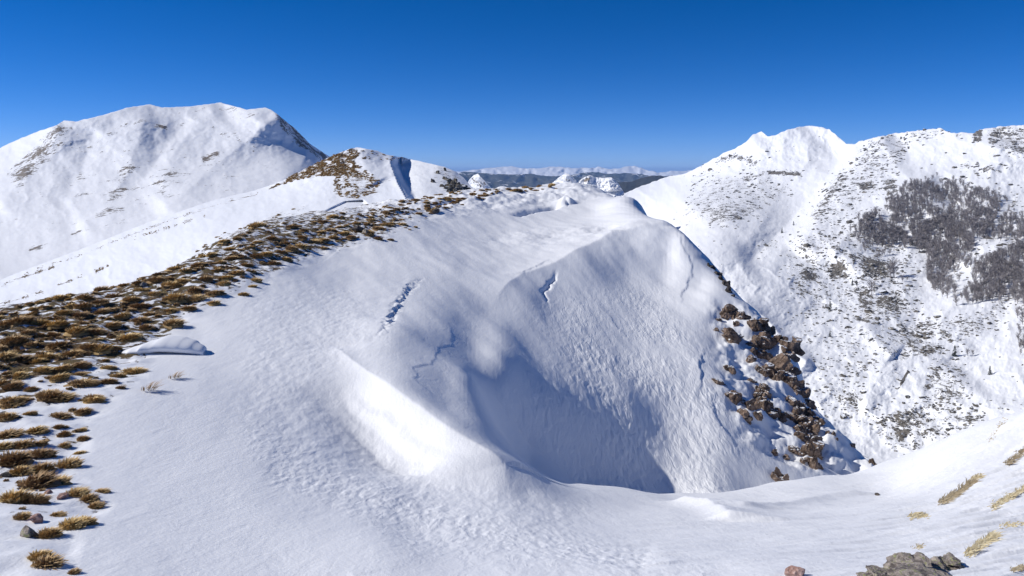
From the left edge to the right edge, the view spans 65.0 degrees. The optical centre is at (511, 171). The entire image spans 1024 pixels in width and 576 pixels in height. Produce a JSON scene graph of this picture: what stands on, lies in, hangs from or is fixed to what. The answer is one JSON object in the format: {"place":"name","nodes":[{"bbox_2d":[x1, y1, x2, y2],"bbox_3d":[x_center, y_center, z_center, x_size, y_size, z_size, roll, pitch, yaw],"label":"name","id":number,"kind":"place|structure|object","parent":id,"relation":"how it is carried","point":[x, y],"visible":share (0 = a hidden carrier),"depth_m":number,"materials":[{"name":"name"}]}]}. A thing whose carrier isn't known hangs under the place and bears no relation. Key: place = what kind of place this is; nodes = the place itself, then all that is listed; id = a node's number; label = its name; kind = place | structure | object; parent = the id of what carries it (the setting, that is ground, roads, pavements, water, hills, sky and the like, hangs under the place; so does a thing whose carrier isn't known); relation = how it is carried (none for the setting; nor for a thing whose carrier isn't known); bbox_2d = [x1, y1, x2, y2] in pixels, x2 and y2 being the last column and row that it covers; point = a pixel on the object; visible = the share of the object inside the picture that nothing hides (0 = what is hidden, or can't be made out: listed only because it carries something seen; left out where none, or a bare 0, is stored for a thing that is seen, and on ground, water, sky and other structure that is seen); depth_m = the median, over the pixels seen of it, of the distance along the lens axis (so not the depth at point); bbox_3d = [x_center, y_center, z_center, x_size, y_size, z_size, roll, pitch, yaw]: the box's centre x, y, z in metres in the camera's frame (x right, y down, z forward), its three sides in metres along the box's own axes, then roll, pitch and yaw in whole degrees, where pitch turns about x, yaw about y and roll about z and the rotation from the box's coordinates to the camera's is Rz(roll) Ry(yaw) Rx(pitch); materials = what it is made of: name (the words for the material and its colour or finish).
{"place":"outdoors","nodes":[
{"label":"outdoors","id":0,"kind":"place"},
{"bbox_2d":[0,102,328,279],"bbox_3d":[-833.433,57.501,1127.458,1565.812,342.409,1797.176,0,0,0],"label":"rounded mountain","id":1,"kind":"structure","parent":0,"point":[67,187],"depth_m":996.08,"materials":[{"name":"snow"}]},
{"bbox_2d":[0,147,473,305],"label":"foothill","id":2,"kind":"structure","parent":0,"point":[128,259],"depth_m":169.54,"materials":[{"name":"white"}]},
{"bbox_2d":[4,148,402,304],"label":"hill grass","id":3,"kind":"structure","parent":2,"relation":"on","point":[335,169],"depth_m":223.14,"materials":[{"name":"plant"}]},
{"bbox_2d":[430,168,470,191],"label":"rock outcrop","id":4,"kind":"object","parent":2,"relation":"on","point":[452,185],"visible":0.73,"depth_m":214.84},
{"bbox_2d":[468,174,490,188],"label":"snowy hummock","id":5,"kind":"object","parent":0,"point":[476,181],"visible":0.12,"depth_m":796.74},
{"bbox_2d":[0,182,1023,575],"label":"snow ground","id":6,"kind":"structure","parent":0,"point":[504,382],"depth_m":16.95,"materials":[{"name":"snow"}]},
{"bbox_2d":[0,319,9,330],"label":"grass tuft","id":7,"kind":"object","parent":6,"relation":"on","point":[3,325],"visible":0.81,"depth_m":20.02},
{"bbox_2d":[0,440,15,449],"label":"grass tuft","id":8,"kind":"object","parent":6,"relation":"on","point":[4,444],"visible":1,"depth_m":10.77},
{"bbox_2d":[0,412,19,421],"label":"grass tuft","id":9,"kind":"object","parent":6,"relation":"on","point":[6,417],"visible":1,"depth_m":12.24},
{"bbox_2d":[0,349,20,362],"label":"grass tuft","id":10,"kind":"object","parent":6,"relation":"on","point":[7,355],"visible":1,"depth_m":16.68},
{"bbox_2d":[0,379,24,391],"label":"grass tuft","id":11,"kind":"object","parent":6,"relation":"on","point":[14,386],"visible":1,"depth_m":14.40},
{"bbox_2d":[0,427,27,438],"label":"grass tuft","id":12,"kind":"object","parent":6,"relation":"on","point":[9,433],"visible":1,"depth_m":11.36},
{"bbox_2d":[0,398,27,409],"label":"grass tuft","id":13,"kind":"object","parent":6,"relation":"on","point":[3,406],"visible":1,"depth_m":13.20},
{"bbox_2d":[0,334,31,346],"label":"grass tuft","id":14,"kind":"object","parent":6,"relation":"on","point":[16,340],"visible":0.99,"depth_m":18.30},
{"bbox_2d":[0,395,31,404],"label":"grass tuft","id":15,"kind":"object","parent":6,"relation":"on","point":[9,398],"visible":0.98,"depth_m":13.37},
{"bbox_2d":[0,449,33,467],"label":"grass tuft","id":16,"kind":"object","parent":6,"relation":"on","point":[12,459],"visible":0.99,"depth_m":10.02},
{"bbox_2d":[0,488,35,503],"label":"grass tuft","id":17,"kind":"object","parent":6,"relation":"on","point":[12,497],"visible":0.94,"depth_m":8.03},
{"bbox_2d":[10,370,31,380],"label":"grass tuft","id":18,"kind":"object","parent":6,"relation":"on","point":[21,375],"visible":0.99,"depth_m":14.92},
{"bbox_2d":[6,314,37,328],"bbox_3d":[-12.409,3.752,20.356,0.806,0.289,0.837,-3,1,-5],"label":"grass tuft","id":19,"kind":"object","parent":6,"relation":"on","point":[17,321],"visible":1,"depth_m":20.18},
{"bbox_2d":[7,465,36,476],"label":"grass tuft","id":20,"kind":"object","parent":6,"relation":"on","point":[20,470],"visible":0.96,"depth_m":9.60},
{"bbox_2d":[13,511,31,520],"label":"grass tuft","id":21,"kind":"object","parent":6,"relation":"on","point":[22,516],"visible":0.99,"depth_m":7.40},
{"bbox_2d":[9,438,36,449],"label":"grass tuft","id":22,"kind":"object","parent":6,"relation":"on","point":[24,444],"visible":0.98,"depth_m":10.85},
{"bbox_2d":[12,354,34,363],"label":"grass tuft","id":23,"kind":"object","parent":6,"relation":"on","point":[22,359],"visible":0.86,"depth_m":16.79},
{"bbox_2d":[20,328,34,335],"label":"grass tuft","id":24,"kind":"object","parent":6,"relation":"on","point":[25,332],"visible":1,"depth_m":19.40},
{"bbox_2d":[20,525,37,537],"bbox_3d":[-4.154,3.091,6.876,0.123,0.104,0.146,0,0,0],"label":"stone","id":25,"kind":"object","parent":6,"relation":"on","point":[27,531],"visible":0.95,"depth_m":6.85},
{"bbox_2d":[21,340,41,347],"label":"grass tuft","id":26,"kind":"object","parent":6,"relation":"on","point":[31,344],"visible":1,"depth_m":18.18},
{"bbox_2d":[29,513,42,522],"bbox_3d":[-4.357,3.180,7.368,0.111,0.089,0.090,0,0,-23],"label":"stone","id":27,"kind":"object","parent":6,"relation":"on","point":[36,518],"visible":1,"depth_m":7.34,"materials":[{"name":"pink stone"}]},
{"bbox_2d":[20,492,52,504],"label":"grass tuft","id":28,"kind":"object","parent":6,"relation":"on","point":[38,499],"visible":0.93,"depth_m":8.06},
{"bbox_2d":[25,425,49,434],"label":"grass tuft","id":29,"kind":"object","parent":6,"relation":"on","point":[38,430],"visible":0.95,"depth_m":11.68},
{"bbox_2d":[28,357,46,364],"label":"grass tuft","id":30,"kind":"object","parent":6,"relation":"on","point":[37,361],"visible":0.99,"depth_m":16.76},
{"bbox_2d":[29,319,49,325],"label":"grass tuft","id":31,"kind":"object","parent":6,"relation":"on","point":[38,323],"visible":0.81,"depth_m":20.39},
{"bbox_2d":[24,549,56,561],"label":"grass tuft","id":32,"kind":"object","parent":6,"relation":"on","point":[32,557],"visible":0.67,"depth_m":6.21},
{"bbox_2d":[17,470,63,489],"bbox_3d":[-5.200,3.401,8.834,0.544,0.208,0.535,-5,0,-17],"label":"grass tuft","id":33,"kind":"object","parent":6,"relation":"on","point":[41,480],"visible":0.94,"depth_m":8.81,"materials":[{"name":"plant"}]},
{"bbox_2d":[29,459,57,473],"bbox_3d":[-5.700,3.596,9.763,0.380,0.144,0.356,-4,2,19],"label":"grass tuft","id":34,"kind":"object","parent":6,"relation":"on","point":[47,466],"visible":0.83,"depth_m":9.75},
{"bbox_2d":[28,447,59,458],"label":"grass tuft","id":35,"kind":"object","parent":6,"relation":"on","point":[42,453],"visible":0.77,"depth_m":10.46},
{"bbox_2d":[32,365,56,374],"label":"grass tuft","id":36,"kind":"object","parent":6,"relation":"on","point":[45,370],"visible":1,"depth_m":15.64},
{"bbox_2d":[31,352,60,359],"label":"grass tuft","id":37,"kind":"object","parent":6,"relation":"on","point":[49,356],"visible":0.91,"depth_m":17.12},
{"bbox_2d":[34,525,64,538],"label":"grass tuft","id":38,"kind":"object","parent":6,"relation":"on","point":[49,533],"visible":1,"depth_m":6.89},
{"bbox_2d":[30,552,69,569],"bbox_3d":[-3.484,2.946,6.049,0.289,0.097,0.286,6,2,-25],"label":"grass tuft","id":39,"kind":"object","parent":6,"relation":"on","point":[47,561],"visible":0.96,"depth_m":6.05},
{"bbox_2d":[36,390,70,402],"bbox_3d":[-7.793,3.821,13.676,0.626,0.207,0.616,5,-3,10],"label":"grass tuft","id":40,"kind":"object","parent":6,"relation":"on","point":[46,397],"visible":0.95,"depth_m":13.58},
{"bbox_2d":[46,294,71,300],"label":"grass tuft","id":41,"kind":"object","parent":6,"relation":"on","point":[58,297],"visible":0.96,"depth_m":24.34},
{"bbox_2d":[50,510,68,516],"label":"grass tuft","id":42,"kind":"object","parent":6,"relation":"on","point":[61,513],"visible":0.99,"depth_m":7.60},
{"bbox_2d":[48,372,71,382],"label":"grass tuft","id":43,"kind":"object","parent":6,"relation":"on","point":[59,378],"visible":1,"depth_m":14.93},
{"bbox_2d":[46,319,74,329],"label":"grass tuft","id":44,"kind":"object","parent":6,"relation":"on","point":[58,324],"visible":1,"depth_m":20.22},
{"bbox_2d":[48,411,73,419],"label":"grass tuft","id":45,"kind":"object","parent":6,"relation":"on","point":[62,415],"visible":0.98,"depth_m":12.61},
{"bbox_2d":[45,340,76,350],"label":"grass tuft","id":46,"kind":"object","parent":6,"relation":"on","point":[58,344],"visible":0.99,"depth_m":18.21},
{"bbox_2d":[53,473,72,485],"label":"grass tuft","id":47,"kind":"object","parent":6,"relation":"on","point":[64,479],"visible":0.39,"depth_m":9.07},
{"bbox_2d":[51,309,75,315],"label":"grass tuft","id":48,"kind":"object","parent":6,"relation":"on","point":[66,312],"visible":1,"depth_m":21.54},
{"bbox_2d":[53,363,74,373],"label":"grass tuft","id":49,"kind":"object","parent":6,"relation":"on","point":[63,368],"visible":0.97,"depth_m":15.87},
{"bbox_2d":[51,391,77,402],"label":"grass tuft","id":50,"kind":"object","parent":6,"relation":"on","point":[71,396],"visible":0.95,"depth_m":13.65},
{"bbox_2d":[56,431,72,436],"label":"grass tuft","id":51,"kind":"object","parent":6,"relation":"on","point":[65,433],"visible":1,"depth_m":11.64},
{"bbox_2d":[54,456,84,468],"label":"grass tuft","id":52,"kind":"object","parent":6,"relation":"on","point":[71,462],"visible":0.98,"depth_m":10.00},
{"bbox_2d":[60,349,82,356],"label":"grass tuft","id":53,"kind":"object","parent":6,"relation":"on","point":[70,353],"visible":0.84,"depth_m":17.68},
{"bbox_2d":[58,515,89,529],"bbox_3d":[-3.959,3.175,7.265,0.288,0.119,0.306,4,1,-4],"label":"grass tuft","id":54,"kind":"object","parent":6,"relation":"on","point":[74,523],"visible":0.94,"depth_m":7.24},
{"bbox_2d":[63,326,91,336],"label":"grass tuft","id":55,"kind":"object","parent":6,"relation":"on","point":[75,331],"visible":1,"depth_m":19.70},
{"bbox_2d":[66,485,91,497],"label":"grass tuft","id":56,"kind":"object","parent":6,"relation":"on","point":[77,492],"visible":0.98,"depth_m":8.48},
{"bbox_2d":[70,360,91,369],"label":"grass tuft","id":57,"kind":"object","parent":6,"relation":"on","point":[81,365],"visible":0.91,"depth_m":16.20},
{"bbox_2d":[70,311,91,317],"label":"grass tuft","id":58,"kind":"object","parent":6,"relation":"on","point":[78,314],"visible":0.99,"depth_m":21.56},
{"bbox_2d":[63,377,99,386],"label":"grass tuft","id":59,"kind":"object","parent":6,"relation":"on","point":[90,382],"visible":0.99,"depth_m":14.70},
{"bbox_2d":[71,302,93,308],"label":"grass tuft","id":60,"kind":"object","parent":6,"relation":"on","point":[86,305],"visible":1,"depth_m":22.49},
{"bbox_2d":[71,406,94,415],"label":"grass tuft","id":61,"kind":"object","parent":6,"relation":"on","point":[83,411],"visible":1,"depth_m":12.96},
{"bbox_2d":[72,293,97,301],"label":"grass tuft","id":62,"kind":"object","parent":6,"relation":"on","point":[88,298],"visible":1,"depth_m":23.84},
{"bbox_2d":[75,515,98,525],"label":"grass tuft","id":63,"kind":"object","parent":6,"relation":"on","point":[92,521],"visible":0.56,"depth_m":7.40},
{"bbox_2d":[78,493,100,502],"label":"grass tuft","id":64,"kind":"object","parent":6,"relation":"on","point":[90,497],"visible":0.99,"depth_m":8.35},
{"bbox_2d":[74,342,104,351],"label":"grass tuft","id":65,"kind":"object","parent":6,"relation":"on","point":[84,347],"visible":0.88,"depth_m":18.06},
{"bbox_2d":[83,396,107,403],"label":"grass tuft","id":66,"kind":"object","parent":6,"relation":"on","point":[91,400],"visible":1,"depth_m":13.61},
{"bbox_2d":[87,500,106,508],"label":"grass tuft","id":67,"kind":"object","parent":6,"relation":"on","point":[96,505],"visible":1,"depth_m":8.18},
{"bbox_2d":[88,327,109,335],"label":"grass tuft","id":68,"kind":"object","parent":6,"relation":"on","point":[102,332],"visible":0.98,"depth_m":19.98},
{"bbox_2d":[90,298,111,305],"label":"grass tuft","id":69,"kind":"object","parent":6,"relation":"on","point":[104,302],"visible":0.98,"depth_m":23.19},
{"bbox_2d":[91,307,113,313],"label":"grass tuft","id":70,"kind":"object","parent":6,"relation":"on","point":[102,310],"visible":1,"depth_m":22.38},
{"bbox_2d":[91,344,118,354],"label":"grass tuft","id":71,"kind":"object","parent":6,"relation":"on","point":[100,350],"visible":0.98,"depth_m":18.00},
{"bbox_2d":[100,378,119,383],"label":"grass tuft","id":72,"kind":"object","parent":6,"relation":"on","point":[110,381],"visible":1,"depth_m":15.01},
{"bbox_2d":[105,321,123,328],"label":"grass tuft","id":73,"kind":"object","parent":6,"relation":"on","point":[114,325],"visible":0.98,"depth_m":20.75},
{"bbox_2d":[113,312,130,319],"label":"grass tuft","id":74,"kind":"object","parent":6,"relation":"on","point":[122,316],"visible":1,"depth_m":21.71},
{"bbox_2d":[114,332,142,342],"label":"grass tuft","id":75,"kind":"object","parent":6,"relation":"on","point":[130,337],"visible":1,"depth_m":19.46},
{"bbox_2d":[119,296,142,303],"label":"grass tuft","id":76,"kind":"object","parent":6,"relation":"on","point":[131,300],"visible":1,"depth_m":23.76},
{"bbox_2d":[119,367,148,374],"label":"grass tuft","id":77,"kind":"object","parent":6,"relation":"on","point":[134,371],"visible":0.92,"depth_m":16.22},
{"bbox_2d":[128,316,150,322],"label":"grass tuft","id":78,"kind":"object","parent":6,"relation":"on","point":[144,319],"visible":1,"depth_m":21.45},
{"bbox_2d":[128,302,151,309],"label":"grass tuft","id":79,"kind":"object","parent":6,"relation":"on","point":[138,306],"visible":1,"depth_m":23.11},
{"bbox_2d":[138,324,153,331],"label":"grass tuft","id":80,"kind":"object","parent":6,"relation":"on","point":[146,327],"visible":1,"depth_m":20.86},
{"bbox_2d":[146,276,167,283],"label":"grass tuft","id":81,"kind":"object","parent":6,"relation":"on","point":[155,280],"visible":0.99,"depth_m":26.63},
{"bbox_2d":[122,336,206,354],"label":"snow slab","id":82,"kind":"structure","parent":6,"relation":"on","point":[178,344],"depth_m":18.23,"materials":[{"name":"snow"}]},
{"bbox_2d":[160,280,182,287],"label":"grass tuft","id":83,"kind":"object","parent":6,"relation":"on","point":[172,283],"visible":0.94,"depth_m":26.07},
{"bbox_2d":[162,317,185,328],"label":"grass tuft","id":84,"kind":"object","parent":6,"relation":"on","point":[173,323],"visible":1,"depth_m":21.25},
{"bbox_2d":[162,292,187,303],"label":"grass tuft","id":85,"kind":"object","parent":6,"relation":"on","point":[173,298],"visible":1,"depth_m":24.02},
{"bbox_2d":[180,305,197,310],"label":"grass tuft","id":86,"kind":"object","parent":6,"relation":"on","point":[188,308],"visible":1,"depth_m":23.12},
{"bbox_2d":[185,286,203,294],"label":"grass tuft","id":87,"kind":"object","parent":6,"relation":"on","point":[195,290],"visible":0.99,"depth_m":25.23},
{"bbox_2d":[186,294,207,303],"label":"grass tuft","id":88,"kind":"object","parent":6,"relation":"on","point":[191,299],"visible":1,"depth_m":24.24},
{"bbox_2d":[198,275,213,282],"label":"grass tuft","id":89,"kind":"object","parent":6,"relation":"on","point":[207,278],"visible":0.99,"depth_m":26.86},
{"bbox_2d":[203,289,226,296],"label":"grass tuft","id":90,"kind":"object","parent":6,"relation":"on","point":[215,292],"visible":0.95,"depth_m":25.08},
{"bbox_2d":[248,221,266,227],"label":"grass tuft","id":91,"kind":"object","parent":6,"relation":"on","point":[256,224],"visible":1,"depth_m":39.44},
{"bbox_2d":[0,185,556,509],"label":"grass clumps","id":92,"kind":"object","parent":6,"relation":"on","point":[5,346],"visible":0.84,"depth_m":21.86,"materials":[{"name":"plant"}]},
{"bbox_2d":[707,263,734,296],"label":"rock outcrop","id":93,"kind":"object","parent":6,"relation":"on","point":[727,284],"visible":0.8,"depth_m":41.45,"materials":[{"name":"stone"}]},
{"bbox_2d":[723,364,735,374],"bbox_3d":[8.981,8.192,33.240,0.505,0.404,0.513,0,0,0],"label":"rock","id":94,"kind":"object","parent":6,"relation":"on","point":[730,369],"visible":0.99,"depth_m":33.13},
{"bbox_2d":[724,377,790,424],"bbox_3d":[9.424,9.110,31.117,2.143,1.352,3.642,0,0,40],"label":"rock outcrop","id":95,"kind":"object","parent":6,"relation":"on","point":[761,392],"visible":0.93,"depth_m":30.89,"materials":[{"name":"stone"}]},
{"bbox_2d":[719,303,810,398],"bbox_3d":[11.074,7.913,35.889,3.965,3.268,5.119,0,0,16],"label":"rock outcrop","id":96,"kind":"object","parent":6,"relation":"on","point":[788,372],"visible":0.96,"depth_m":35.98,"materials":[{"name":"stone"}]},
{"bbox_2d":[771,467,788,481],"bbox_3d":[8.871,10.255,26.735,0.682,0.869,0.424,0,0,0],"label":"rock","id":97,"kind":"object","parent":6,"relation":"on","point":[777,475],"visible":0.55,"depth_m":26.63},
{"bbox_2d":[784,565,804,575],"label":"stone","id":98,"kind":"object","parent":6,"relation":"on","point":[791,570],"visible":1,"depth_m":6.22,"materials":[{"name":"pink stone"}]},
{"bbox_2d":[788,446,802,455],"bbox_3d":[10.227,10.190,28.975,0.518,0.626,0.478,0,0,24],"label":"rock","id":99,"kind":"object","parent":6,"relation":"on","point":[794,450],"visible":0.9,"depth_m":28.84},
{"bbox_2d":[785,395,825,469],"bbox_3d":[11.394,9.936,30.872,1.474,1.812,5.406,0,0,11],"label":"rock outcrop","id":100,"kind":"object","parent":6,"relation":"on","point":[808,422],"visible":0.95,"depth_m":30.43,"materials":[{"name":"stone"}]},
{"bbox_2d":[856,552,965,575],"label":"grey rock","id":101,"kind":"object","parent":6,"relation":"on","point":[908,564],"visible":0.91,"depth_m":6.10,"materials":[{"name":"stone"}]},
{"bbox_2d":[907,511,929,520],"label":"straw clump","id":102,"kind":"object","parent":6,"relation":"on","point":[917,515],"visible":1,"depth_m":11.52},
{"bbox_2d":[938,477,980,504],"bbox_3d":[7.532,5.362,13.520,0.430,0.533,2.885,0,0,41],"label":"straw clump","id":103,"kind":"object","parent":6,"relation":"on","point":[954,494],"visible":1,"depth_m":13.56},
{"bbox_2d":[964,530,1005,557],"bbox_3d":[4.691,3.644,7.887,0.262,0.741,2.590,0,0,37],"label":"straw clump","id":104,"kind":"object","parent":6,"relation":"on","point":[984,542],"visible":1,"depth_m":7.55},
{"bbox_2d":[987,484,1023,510],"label":"straw clump","id":105,"kind":"object","parent":6,"relation":"on","point":[1007,498],"visible":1,"depth_m":11.67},
{"bbox_2d":[999,521,1023,528],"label":"straw clump","id":106,"kind":"object","parent":6,"relation":"on","point":[1013,524],"visible":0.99,"depth_m":9.31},
{"bbox_2d":[1003,446,1023,465],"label":"straw clump","id":107,"kind":"object","parent":6,"relation":"on","point":[1011,459],"visible":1,"depth_m":15.31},
{"bbox_2d":[0,0,1023,172],"label":"sky","id":108,"kind":"structure","parent":0,"point":[658,86],"materials":[{"name":"blue"}]},
{"bbox_2d":[458,172,675,187],"bbox_3d":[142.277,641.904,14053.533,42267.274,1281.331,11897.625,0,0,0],"label":"forested range","id":109,"kind":"structure","parent":0,"point":[509,181],"depth_m":14039.29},
{"bbox_2d":[456,166,690,175],"bbox_3d":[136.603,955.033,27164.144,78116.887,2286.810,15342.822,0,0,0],"label":"snow range","id":110,"kind":"structure","parent":0,"point":[551,171],"depth_m":25681.67,"materials":[{"name":"snow"}]},
{"bbox_2d":[553,173,625,196],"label":"snowy hummocks","id":111,"kind":"structure","parent":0,"point":[610,186],"depth_m":1401.53,"materials":[{"name":"snow"}]},
{"bbox_2d":[617,175,664,192],"bbox_3d":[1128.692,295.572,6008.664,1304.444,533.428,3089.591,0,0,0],"label":"dark hill","id":112,"kind":"structure","parent":0,"point":[626,187],"depth_m":5587.65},
{"bbox_2d":[625,125,1023,463],"bbox_3d":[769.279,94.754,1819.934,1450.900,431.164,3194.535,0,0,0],"label":"valley massif","id":113,"kind":"structure","parent":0,"point":[761,287],"depth_m":882.52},
{"bbox_2d":[674,128,1023,454],"bbox_3d":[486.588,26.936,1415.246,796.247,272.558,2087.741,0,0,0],"label":"scattered rocks","id":114,"kind":"object","parent":113,"relation":"on","point":[900,330],"visible":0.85,"depth_m":783.44,"materials":[{"name":"stone"}]},
{"bbox_2d":[889,258,899,277],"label":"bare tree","id":115,"kind":"object","parent":113,"relation":"on","point":[894,266],"visible":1,"depth_m":832.89,"materials":[{"name":"plant"}]},
{"bbox_2d":[848,172,1023,354],"bbox_3d":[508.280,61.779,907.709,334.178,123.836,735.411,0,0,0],"label":"forest","id":116,"kind":"object","parent":113,"relation":"on","point":[952,226],"visible":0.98,"depth_m":957.17,"materials":[{"name":"plant"}]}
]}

